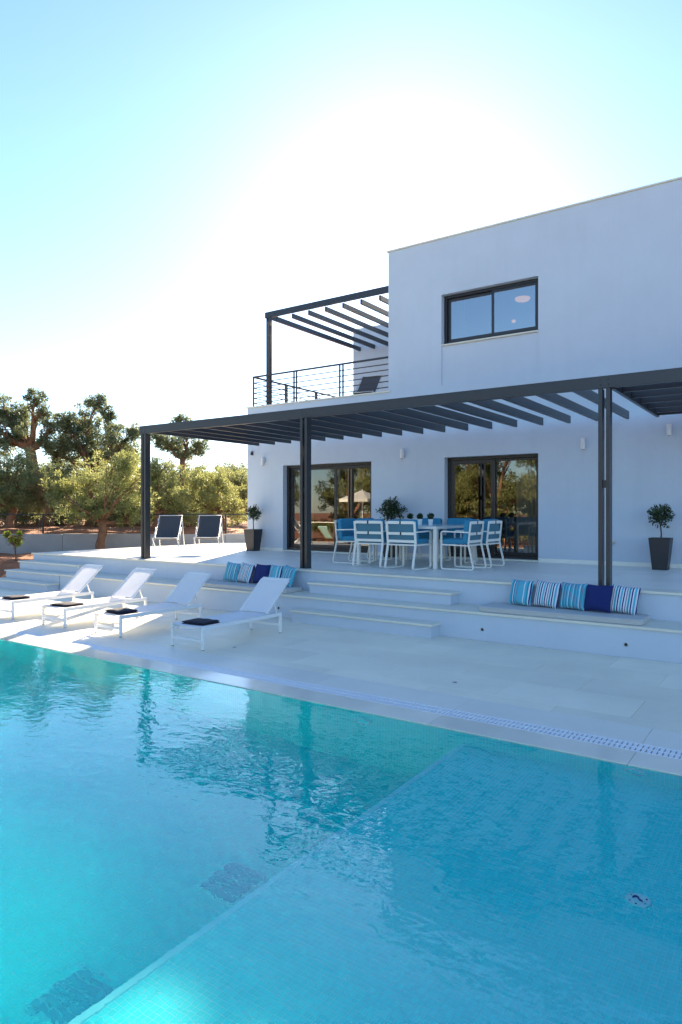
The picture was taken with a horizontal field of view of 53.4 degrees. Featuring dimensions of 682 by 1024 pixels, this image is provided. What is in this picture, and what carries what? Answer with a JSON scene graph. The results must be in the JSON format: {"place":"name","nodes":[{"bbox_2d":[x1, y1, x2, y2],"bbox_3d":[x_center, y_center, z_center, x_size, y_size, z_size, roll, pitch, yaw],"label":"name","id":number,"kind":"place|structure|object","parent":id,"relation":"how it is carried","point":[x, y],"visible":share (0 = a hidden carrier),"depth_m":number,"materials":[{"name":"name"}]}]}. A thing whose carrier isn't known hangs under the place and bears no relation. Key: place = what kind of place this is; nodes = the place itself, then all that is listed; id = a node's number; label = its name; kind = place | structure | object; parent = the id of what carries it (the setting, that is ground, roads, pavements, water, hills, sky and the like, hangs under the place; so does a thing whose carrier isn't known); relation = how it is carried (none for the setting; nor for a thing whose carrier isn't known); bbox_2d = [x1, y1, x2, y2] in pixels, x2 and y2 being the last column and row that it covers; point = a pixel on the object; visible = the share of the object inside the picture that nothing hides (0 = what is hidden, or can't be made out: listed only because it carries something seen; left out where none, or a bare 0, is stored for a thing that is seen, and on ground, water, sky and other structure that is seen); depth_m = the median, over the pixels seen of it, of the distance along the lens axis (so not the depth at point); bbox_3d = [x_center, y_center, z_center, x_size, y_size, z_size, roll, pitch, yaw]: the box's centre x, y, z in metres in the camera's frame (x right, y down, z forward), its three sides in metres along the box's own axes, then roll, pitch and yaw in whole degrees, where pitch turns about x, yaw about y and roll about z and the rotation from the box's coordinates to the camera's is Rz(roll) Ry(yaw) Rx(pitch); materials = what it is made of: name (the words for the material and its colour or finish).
{"place":"outdoors","nodes":[
{"label":"outdoors","id":0,"kind":"place"},
{"bbox_2d":[0,515,247,577],"bbox_3d":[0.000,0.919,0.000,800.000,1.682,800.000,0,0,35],"label":"ground","id":1,"kind":"structure","parent":0,"point":[7,561],"depth_m":22.31,"materials":[{"name":"red soil"}]},
{"bbox_2d":[0,476,19,525],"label":"olive tree","id":2,"kind":"object","parent":1,"relation":"on","point":[6,511],"visible":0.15,"depth_m":26.79,"materials":[{"name":"green plant"}]},
{"bbox_2d":[2,530,24,560],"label":"lemon sapling","id":3,"kind":"object","parent":1,"relation":"on","point":[12,540],"visible":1,"depth_m":17.17,"materials":[{"name":"green plant"}]},
{"bbox_2d":[0,387,62,525],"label":"olive tree","id":4,"kind":"object","parent":1,"relation":"on","point":[18,421],"visible":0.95,"depth_m":25.77,"materials":[{"name":"green plant"}]},
{"bbox_2d":[0,446,77,527],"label":"olive tree","id":5,"kind":"object","parent":1,"relation":"on","point":[22,499],"visible":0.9,"depth_m":23.32,"materials":[{"name":"green plant"}]},
{"bbox_2d":[3,461,83,525],"bbox_3d":[-12.687,-0.638,28.587,3.793,3.002,2.654,0,0,-25],"label":"olive tree","id":6,"kind":"object","parent":1,"relation":"on","point":[21,521],"visible":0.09,"depth_m":28.06,"materials":[{"name":"green plant"}]},
{"bbox_2d":[19,455,108,524],"bbox_3d":[-12.373,-0.824,30.070,5.107,3.339,3.226,0,0,17],"label":"olive tree","id":7,"kind":"object","parent":1,"relation":"on","point":[68,467],"visible":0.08,"depth_m":29.04,"materials":[{"name":"green plant"}]},
{"bbox_2d":[43,391,151,526],"bbox_3d":[-9.827,-2.130,27.479,4.332,5.526,3.590,0,0,35],"label":"olive tree","id":8,"kind":"object","parent":1,"relation":"on","point":[83,429],"visible":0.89,"depth_m":27.17,"materials":[{"name":"green plant"}]},
{"bbox_2d":[38,449,159,548],"bbox_3d":[-7.251,-0.253,20.311,4.238,3.237,2.371,0,0,35],"label":"olive tree","id":9,"kind":"object","parent":1,"relation":"on","point":[127,463],"visible":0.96,"depth_m":20.12,"materials":[{"name":"green plant"}]},
{"bbox_2d":[0,534,244,553],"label":"garden wall","id":10,"kind":"structure","parent":1,"relation":"on","point":[49,542],"depth_m":20.92,"materials":[{"name":"concrete"}]},
{"bbox_2d":[0,514,247,533],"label":"wire fence","id":11,"kind":"object","parent":10,"relation":"on","point":[78,526],"visible":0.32,"depth_m":21.01,"materials":[{"name":"black metal"}]},
{"bbox_2d":[106,462,190,526],"bbox_3d":[-8.228,-0.685,27.569,3.655,2.970,3.939,0,0,35],"label":"olive tree","id":12,"kind":"object","parent":1,"relation":"on","point":[134,524],"visible":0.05,"depth_m":27.43,"materials":[{"name":"green plant"}]},
{"bbox_2d":[96,465,235,523],"bbox_3d":[-8.044,-0.654,30.762,6.968,3.368,3.715,0,0,14],"label":"olive tree","id":13,"kind":"object","parent":1,"relation":"on","point":[151,517],"visible":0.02,"depth_m":30.24,"materials":[{"name":"green plant"}]},
{"bbox_2d":[133,455,205,530],"bbox_3d":[-5.930,-0.607,23.113,2.421,2.695,2.367,0,0,35],"label":"olive tree","id":14,"kind":"object","parent":1,"relation":"on","point":[170,502],"visible":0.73,"depth_m":23.00,"materials":[{"name":"green plant"}]},
{"bbox_2d":[149,413,210,525],"bbox_3d":[-6.437,-1.639,26.846,2.563,4.483,1.958,0,0,35],"label":"olive tree","id":15,"kind":"object","parent":1,"relation":"on","point":[164,443],"visible":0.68,"depth_m":26.78,"materials":[{"name":"green plant"}]},
{"bbox_2d":[161,457,233,504],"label":"olive tree","id":16,"kind":"object","parent":1,"relation":"on","point":[186,464],"visible":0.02,"depth_m":43.84,"materials":[{"name":"green plant"}]},
{"bbox_2d":[164,459,234,525],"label":"olive tree","id":17,"kind":"object","parent":1,"relation":"on","point":[205,466],"visible":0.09,"depth_m":28.89,"materials":[{"name":"green plant"}]},
{"bbox_2d":[167,465,247,529],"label":"olive tree","id":18,"kind":"object","parent":1,"relation":"on","point":[198,477],"visible":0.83,"depth_m":24.81,"materials":[{"name":"green plant"}]},
{"bbox_2d":[203,459,247,505],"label":"olive tree","id":19,"kind":"object","parent":1,"relation":"on","point":[233,466],"visible":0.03,"depth_m":45.38,"materials":[{"name":"green plant"}]},
{"bbox_2d":[214,462,247,521],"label":"olive tree","id":20,"kind":"object","parent":1,"relation":"on","point":[238,481],"visible":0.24,"depth_m":30.83,"materials":[{"name":"green plant"}]},
{"bbox_2d":[0,640,681,1023],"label":"water","id":21,"kind":"structure","parent":0,"point":[174,848],"depth_m":3.26,"materials":[{"name":"teal liquid"}]},
{"bbox_2d":[0,588,681,733],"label":"pool deck","id":22,"kind":"structure","parent":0,"point":[636,692],"depth_m":7.65,"materials":[{"name":"grey tile"}]},
{"bbox_2d":[0,577,59,592],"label":"corner step","id":23,"kind":"object","parent":22,"relation":"on","point":[28,585],"visible":0.98,"depth_m":14.42,"materials":[{"name":"white paint"}]},
{"bbox_2d":[4,569,64,590],"bbox_3d":[-6.699,1.518,14.943,2.118,0.365,0.328,0,0,35],"label":"corner step","id":24,"kind":"object","parent":22,"relation":"on","point":[38,575],"visible":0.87,"depth_m":14.81,"materials":[{"name":"white paint"}]},
{"bbox_2d":[0,564,103,618],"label":"sun lounger","id":25,"kind":"object","parent":22,"relation":"on","point":[82,578],"visible":0.88,"depth_m":11.82,"materials":[{"name":"white"}]},
{"bbox_2d":[1,595,29,599],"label":"folded towel","id":26,"kind":"object","parent":25,"relation":"on","point":[15,597],"visible":1,"depth_m":10.88,"materials":[{"name":"black fabric"}]},
{"bbox_2d":[42,568,155,627],"bbox_3d":[-3.768,1.333,10.702,0.575,0.734,1.751,0,0,34],"label":"sun lounger","id":27,"kind":"object","parent":22,"relation":"on","point":[134,582],"visible":0.83,"depth_m":10.98,"materials":[{"name":"white"}]},
{"bbox_2d":[50,602,83,606],"bbox_3d":[-4.107,1.398,10.160,0.360,0.038,0.326,0,0,25],"label":"folded towel","id":28,"kind":"object","parent":27,"relation":"on","point":[65,604],"visible":1,"depth_m":10.09,"materials":[{"name":"black fabric"}]},
{"bbox_2d":[94,571,210,636],"bbox_3d":[-2.716,1.333,9.976,0.575,0.734,1.751,0,0,35],"label":"sun lounger","id":29,"kind":"object","parent":22,"relation":"on","point":[188,587],"visible":0.94,"depth_m":10.29,"materials":[{"name":"white"}]},
{"bbox_2d":[105,608,137,614],"bbox_3d":[-3.062,1.391,9.439,0.382,0.050,0.292,0,0,40],"label":"folded towel","id":30,"kind":"object","parent":29,"relation":"on","point":[119,611],"visible":1,"depth_m":9.35,"materials":[{"name":"black fabric"}]},
{"bbox_2d":[171,577,289,650],"bbox_3d":[-1.423,1.333,9.084,0.575,0.734,1.751,0,0,35],"label":"sun lounger","id":31,"kind":"object","parent":22,"relation":"on","point":[265,594],"visible":0.94,"depth_m":9.41,"materials":[{"name":"white"}]},
{"bbox_2d":[182,618,219,625],"bbox_3d":[-1.769,1.395,8.547,0.360,0.042,0.310,0,0,31],"label":"folded towel","id":32,"kind":"object","parent":31,"relation":"on","point":[201,621],"visible":1,"depth_m":8.47,"materials":[{"name":"black fabric"}]},
{"bbox_2d":[0,619,681,775],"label":"pool coping","id":33,"kind":"object","parent":22,"relation":"on","point":[642,735],"visible":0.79,"depth_m":6.04,"materials":[{"name":"grey stone"}]},
{"bbox_2d":[0,627,681,759],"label":"gutter grate","id":34,"kind":"object","parent":22,"relation":"on","point":[621,744],"visible":0.87,"depth_m":6.00,"materials":[{"name":"white plastic"}]},
{"bbox_2d":[289,608,440,638],"bbox_3d":[0.287,1.605,9.776,2.428,0.190,0.279,0,0,35],"label":"step","id":35,"kind":"object","parent":22,"relation":"on","point":[399,626],"visible":1,"depth_m":9.60,"materials":[{"name":"white paint"}]},
{"bbox_2d":[0,0,681,474],"label":"sky","id":36,"kind":"structure","parent":0,"point":[175,175],"materials":[{"name":"blue"}]},
{"bbox_2d":[20,542,681,663],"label":"terrace","id":37,"kind":"structure","parent":0,"point":[657,636],"depth_m":10.25,"materials":[{"name":"white paint"}]},
{"bbox_2d":[18,560,84,572],"bbox_3d":[-6.399,1.237,15.106,2.348,0.174,0.337,0,0,35],"label":"corner step","id":38,"kind":"object","parent":37,"relation":"on","point":[52,566],"visible":0.86,"depth_m":14.97,"materials":[{"name":"white paint"}]},
{"bbox_2d":[151,515,184,553],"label":"folding chair","id":39,"kind":"object","parent":37,"relation":"on","point":[168,526],"visible":1,"depth_m":15.69,"materials":[{"name":"black fabric"}]},
{"bbox_2d":[193,515,223,552],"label":"folding chair","id":40,"kind":"object","parent":37,"relation":"on","point":[208,527],"visible":1,"depth_m":15.98,"materials":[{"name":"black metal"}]},
{"bbox_2d":[202,579,301,593],"bbox_3d":[-1.713,1.290,11.675,2.320,0.068,0.526,0,0,35],"label":"bench cushion","id":41,"kind":"object","parent":37,"relation":"on","point":[224,584],"visible":0.58,"depth_m":11.54,"materials":[{"name":"white fabric"}]},
{"bbox_2d":[223,562,240,581],"bbox_3d":[-1.940,1.085,12.078,0.345,0.345,0.128,4,-15,37],"label":"pillow","id":42,"kind":"object","parent":41,"relation":"on","point":[232,570],"visible":0.99,"depth_m":12.01,"materials":[{"name":"blue fabric"}]},
{"bbox_2d":[237,562,254,583],"bbox_3d":[-1.663,1.085,11.862,0.345,0.345,0.128,8,-12,43],"label":"pillow","id":43,"kind":"object","parent":41,"relation":"on","point":[246,571],"visible":1,"depth_m":11.78,"materials":[{"name":"fabric"}]},
{"bbox_2d":[253,564,270,582],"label":"pillow","id":44,"kind":"object","parent":41,"relation":"on","point":[261,571],"visible":0.81,"depth_m":11.62,"materials":[{"name":"blue fabric"}]},
{"bbox_2d":[268,565,283,577],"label":"pillow","id":45,"kind":"object","parent":41,"relation":"on","point":[276,571],"visible":0.47,"depth_m":11.43,"materials":[{"name":"blue fabric"}]},
{"bbox_2d":[281,565,296,586],"bbox_3d":[-0.879,1.085,11.273,0.128,0.345,0.345,21,-5,-36],"label":"pillow","id":46,"kind":"object","parent":41,"relation":"on","point":[289,572],"visible":0.76,"depth_m":11.17,"materials":[{"name":"blue fabric"}]},
{"bbox_2d":[244,504,262,550],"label":"potted tree","id":47,"kind":"object","parent":37,"relation":"on","point":[253,536],"visible":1,"depth_m":16.58,"materials":[{"name":"grey ceramic"}]},
{"bbox_2d":[332,518,374,563],"bbox_3d":[0.244,0.560,12.892,0.590,0.837,0.586,0,0,33],"label":"dining chair","id":48,"kind":"object","parent":37,"relation":"on","point":[345,530],"visible":0.62,"depth_m":12.80,"materials":[{"name":"white"}]},
{"bbox_2d":[351,518,391,561],"bbox_3d":[0.617,0.560,13.485,0.590,0.837,0.586,0,0,36],"label":"dining chair","id":49,"kind":"object","parent":37,"relation":"on","point":[376,558],"visible":0.18,"depth_m":13.52,"materials":[{"name":"white metal"}]},
{"bbox_2d":[352,519,397,567],"bbox_3d":[0.601,0.560,12.002,0.586,0.837,0.590,0,0,33],"label":"dining chair","id":50,"kind":"object","parent":37,"relation":"on","point":[370,531],"visible":0.89,"depth_m":11.84,"materials":[{"name":"white metal"}]},
{"bbox_2d":[307,581,460,604],"bbox_3d":[0.584,1.237,10.312,2.548,0.174,0.299,0,0,35],"label":"step","id":51,"kind":"object","parent":37,"relation":"on","point":[432,596],"visible":1,"depth_m":10.12,"materials":[{"name":"white paint"}]},
{"bbox_2d":[376,496,407,557],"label":"potted tree","id":52,"kind":"object","parent":37,"relation":"on","point":[392,511],"visible":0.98,"depth_m":14.30,"materials":[{"name":"green plant"}]},
{"bbox_2d":[384,519,431,569],"bbox_3d":[1.143,0.560,11.555,0.586,0.837,0.590,0,0,38],"label":"dining chair","id":53,"kind":"object","parent":37,"relation":"on","point":[403,533],"visible":1,"depth_m":11.42,"materials":[{"name":"white metal"}]},
{"bbox_2d":[139,367,681,585],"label":"terrace pergola","id":54,"kind":"object","parent":37,"relation":"on","point":[656,393],"visible":0.94,"depth_m":11.44,"materials":[{"name":"metal"}]},
{"bbox_2d":[357,524,472,568],"bbox_3d":[1.394,0.616,12.499,1.600,0.726,1.600,0,0,35],"label":"dining table","id":55,"kind":"object","parent":37,"relation":"on","point":[435,527],"visible":0.44,"depth_m":11.71,"materials":[{"name":"white metal"}]},
{"bbox_2d":[407,513,413,518],"bbox_3d":[1.276,0.144,12.482,0.142,0.218,0.132,0,0,35],"label":"table plant","id":56,"kind":"object","parent":55,"relation":"on","point":[409,515],"visible":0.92,"depth_m":12.46,"materials":[{"name":"green plant"}]},
{"bbox_2d":[417,513,422,524],"bbox_3d":[1.444,0.140,12.371,0.129,0.224,0.136,0,0,35],"label":"table plant","id":57,"kind":"object","parent":55,"relation":"on","point":[419,516],"visible":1,"depth_m":12.34,"materials":[{"name":"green plant"}]},
{"bbox_2d":[427,513,433,524],"bbox_3d":[1.620,0.139,12.245,0.145,0.227,0.130,0,0,35],"label":"table plant","id":58,"kind":"object","parent":55,"relation":"on","point":[430,517],"visible":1,"depth_m":12.21,"materials":[{"name":"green plant"}]},
{"bbox_2d":[405,518,445,561],"bbox_3d":[1.681,0.560,13.443,0.586,0.837,0.590,0,0,35],"label":"dining chair","id":59,"kind":"object","parent":37,"relation":"on","point":[435,521],"visible":0.32,"depth_m":13.46,"materials":[{"name":"white"}]},
{"bbox_2d":[438,518,476,562],"bbox_3d":[2.237,0.560,13.035,0.586,0.837,0.590,0,0,33],"label":"dining chair","id":60,"kind":"object","parent":37,"relation":"on","point":[454,521],"visible":0.41,"depth_m":13.11,"materials":[{"name":"white"}]},
{"bbox_2d":[440,519,486,570],"bbox_3d":[2.079,0.560,11.467,0.590,0.837,0.586,0,0,33],"label":"dining chair","id":61,"kind":"object","parent":37,"relation":"on","point":[472,532],"visible":1,"depth_m":11.32,"materials":[{"name":"white"}]},
{"bbox_2d":[246,176,681,567],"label":"house","id":62,"kind":"structure","parent":37,"relation":"on","point":[588,288],"depth_m":13.26,"materials":[{"name":"white paint"}]},
{"bbox_2d":[261,457,264,465],"bbox_3d":[-1.942,-1.228,16.820,0.084,0.204,0.113,0,0,35],"label":"wall lamp","id":63,"kind":"object","parent":62,"relation":"attached to","point":[262,461],"visible":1,"depth_m":16.77,"materials":[{"name":"white"}]},
{"bbox_2d":[252,356,387,405],"bbox_3d":[0.528,-3.021,17.646,4.028,0.778,3.930,0,0,35],"label":"balcony railing","id":64,"kind":"object","parent":62,"relation":"on","point":[316,395],"visible":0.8,"depth_m":16.28,"materials":[{"name":"grey metal"}]},
{"bbox_2d":[265,286,387,404],"bbox_3d":[0.694,-3.809,17.571,3.668,2.352,3.875,0,0,35],"label":"balcony pergola","id":65,"kind":"object","parent":62,"relation":"on","point":[270,316],"visible":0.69,"depth_m":16.95,"materials":[{"name":"metal"}]},
{"bbox_2d":[287,462,370,552],"bbox_3d":[-0.251,-0.083,15.979,2.540,2.055,0.120,0,0,35],"label":"sliding door","id":66,"kind":"structure","parent":62,"relation":"in","point":[340,548],"depth_m":15.98,"materials":[{"name":"black metal"}]},
{"bbox_2d":[351,375,383,394],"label":"folding chair","id":67,"kind":"object","parent":62,"relation":"on","point":[369,380],"visible":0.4,"depth_m":16.53,"materials":[{"name":"black fabric"}]},
{"bbox_2d":[400,449,404,458],"bbox_3d":[1.317,-1.228,14.572,0.084,0.204,0.113,0,0,35],"label":"wall lamp","id":68,"kind":"object","parent":62,"relation":"attached to","point":[402,453],"visible":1,"depth_m":14.53,"materials":[{"name":"white"}]},
{"bbox_2d":[444,278,537,343],"bbox_3d":[3.038,-3.980,13.685,2.040,1.040,0.120,0,0,35],"label":"window","id":69,"kind":"structure","parent":62,"relation":"in","point":[492,291],"depth_m":13.65,"materials":[{"name":"black metal"}]},
{"bbox_2d":[448,454,537,559],"bbox_3d":[3.079,-0.083,13.682,1.970,2.055,0.120,0,0,35],"label":"sliding door","id":70,"kind":"structure","parent":62,"relation":"in","point":[452,462],"depth_m":13.66,"materials":[{"name":"black metal"}]},
{"bbox_2d":[580,438,584,449],"bbox_3d":[4.437,-1.228,12.419,0.084,0.204,0.113,0,0,35],"label":"wall lamp","id":71,"kind":"object","parent":62,"relation":"attached to","point":[582,443],"visible":1,"depth_m":12.37,"materials":[{"name":"white"}]},
{"bbox_2d":[666,424,671,435],"bbox_3d":[5.622,-1.388,11.602,0.084,0.204,0.113,0,0,35],"label":"wall lamp","id":72,"kind":"object","parent":62,"relation":"attached to","point":[668,429],"visible":1,"depth_m":11.56,"materials":[{"name":"white"}]},
{"bbox_2d":[460,519,504,567],"bbox_3d":[2.503,0.560,11.977,0.590,0.837,0.586,0,0,36],"label":"dining chair","id":73,"kind":"object","parent":37,"relation":"on","point":[491,532],"visible":0.77,"depth_m":11.86,"materials":[{"name":"white"}]},
{"bbox_2d":[478,602,649,624],"bbox_3d":[2.777,1.290,8.578,2.030,0.068,0.526,0,0,35],"label":"bench cushion","id":74,"kind":"object","parent":37,"relation":"on","point":[577,614],"visible":0.97,"depth_m":8.38,"materials":[{"name":"white fabric"}]},
{"bbox_2d":[508,579,533,605],"bbox_3d":[2.404,1.085,9.033,0.128,0.345,0.345,22,-14,-39],"label":"pillow","id":75,"kind":"object","parent":74,"relation":"on","point":[521,592],"visible":1,"depth_m":8.97,"materials":[{"name":"blue fabric"}]},
{"bbox_2d":[532,580,561,608],"bbox_3d":[2.686,1.085,8.838,0.345,0.345,0.128,5,-14,40],"label":"pillow","id":76,"kind":"object","parent":74,"relation":"on","point":[547,594],"visible":1,"depth_m":8.78,"materials":[{"name":"fabric"}]},
{"bbox_2d":[559,582,587,610],"bbox_3d":[2.962,1.085,8.648,0.345,0.345,0.128,0,-17,46],"label":"pillow","id":77,"kind":"object","parent":74,"relation":"on","point":[573,596],"visible":1,"depth_m":8.59,"materials":[{"name":"blue fabric"}]},
{"bbox_2d":[584,584,613,612],"bbox_3d":[3.205,1.085,8.444,0.345,0.345,0.128,0,-17,41],"label":"pillow","id":78,"kind":"object","parent":74,"relation":"on","point":[597,597],"visible":1,"depth_m":8.39,"materials":[{"name":"blue fabric"}]},
{"bbox_2d":[611,584,640,614],"bbox_3d":[3.469,1.085,8.297,0.345,0.345,0.128,6,-13,37],"label":"pillow","id":79,"kind":"object","parent":74,"relation":"on","point":[624,599],"visible":1,"depth_m":8.24,"materials":[{"name":"fabric"}]},
{"bbox_2d":[646,503,674,569],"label":"potted tree","id":80,"kind":"object","parent":37,"relation":"on","point":[660,547],"visible":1,"depth_m":11.24,"materials":[{"name":"grey ceramic"}]}
]}

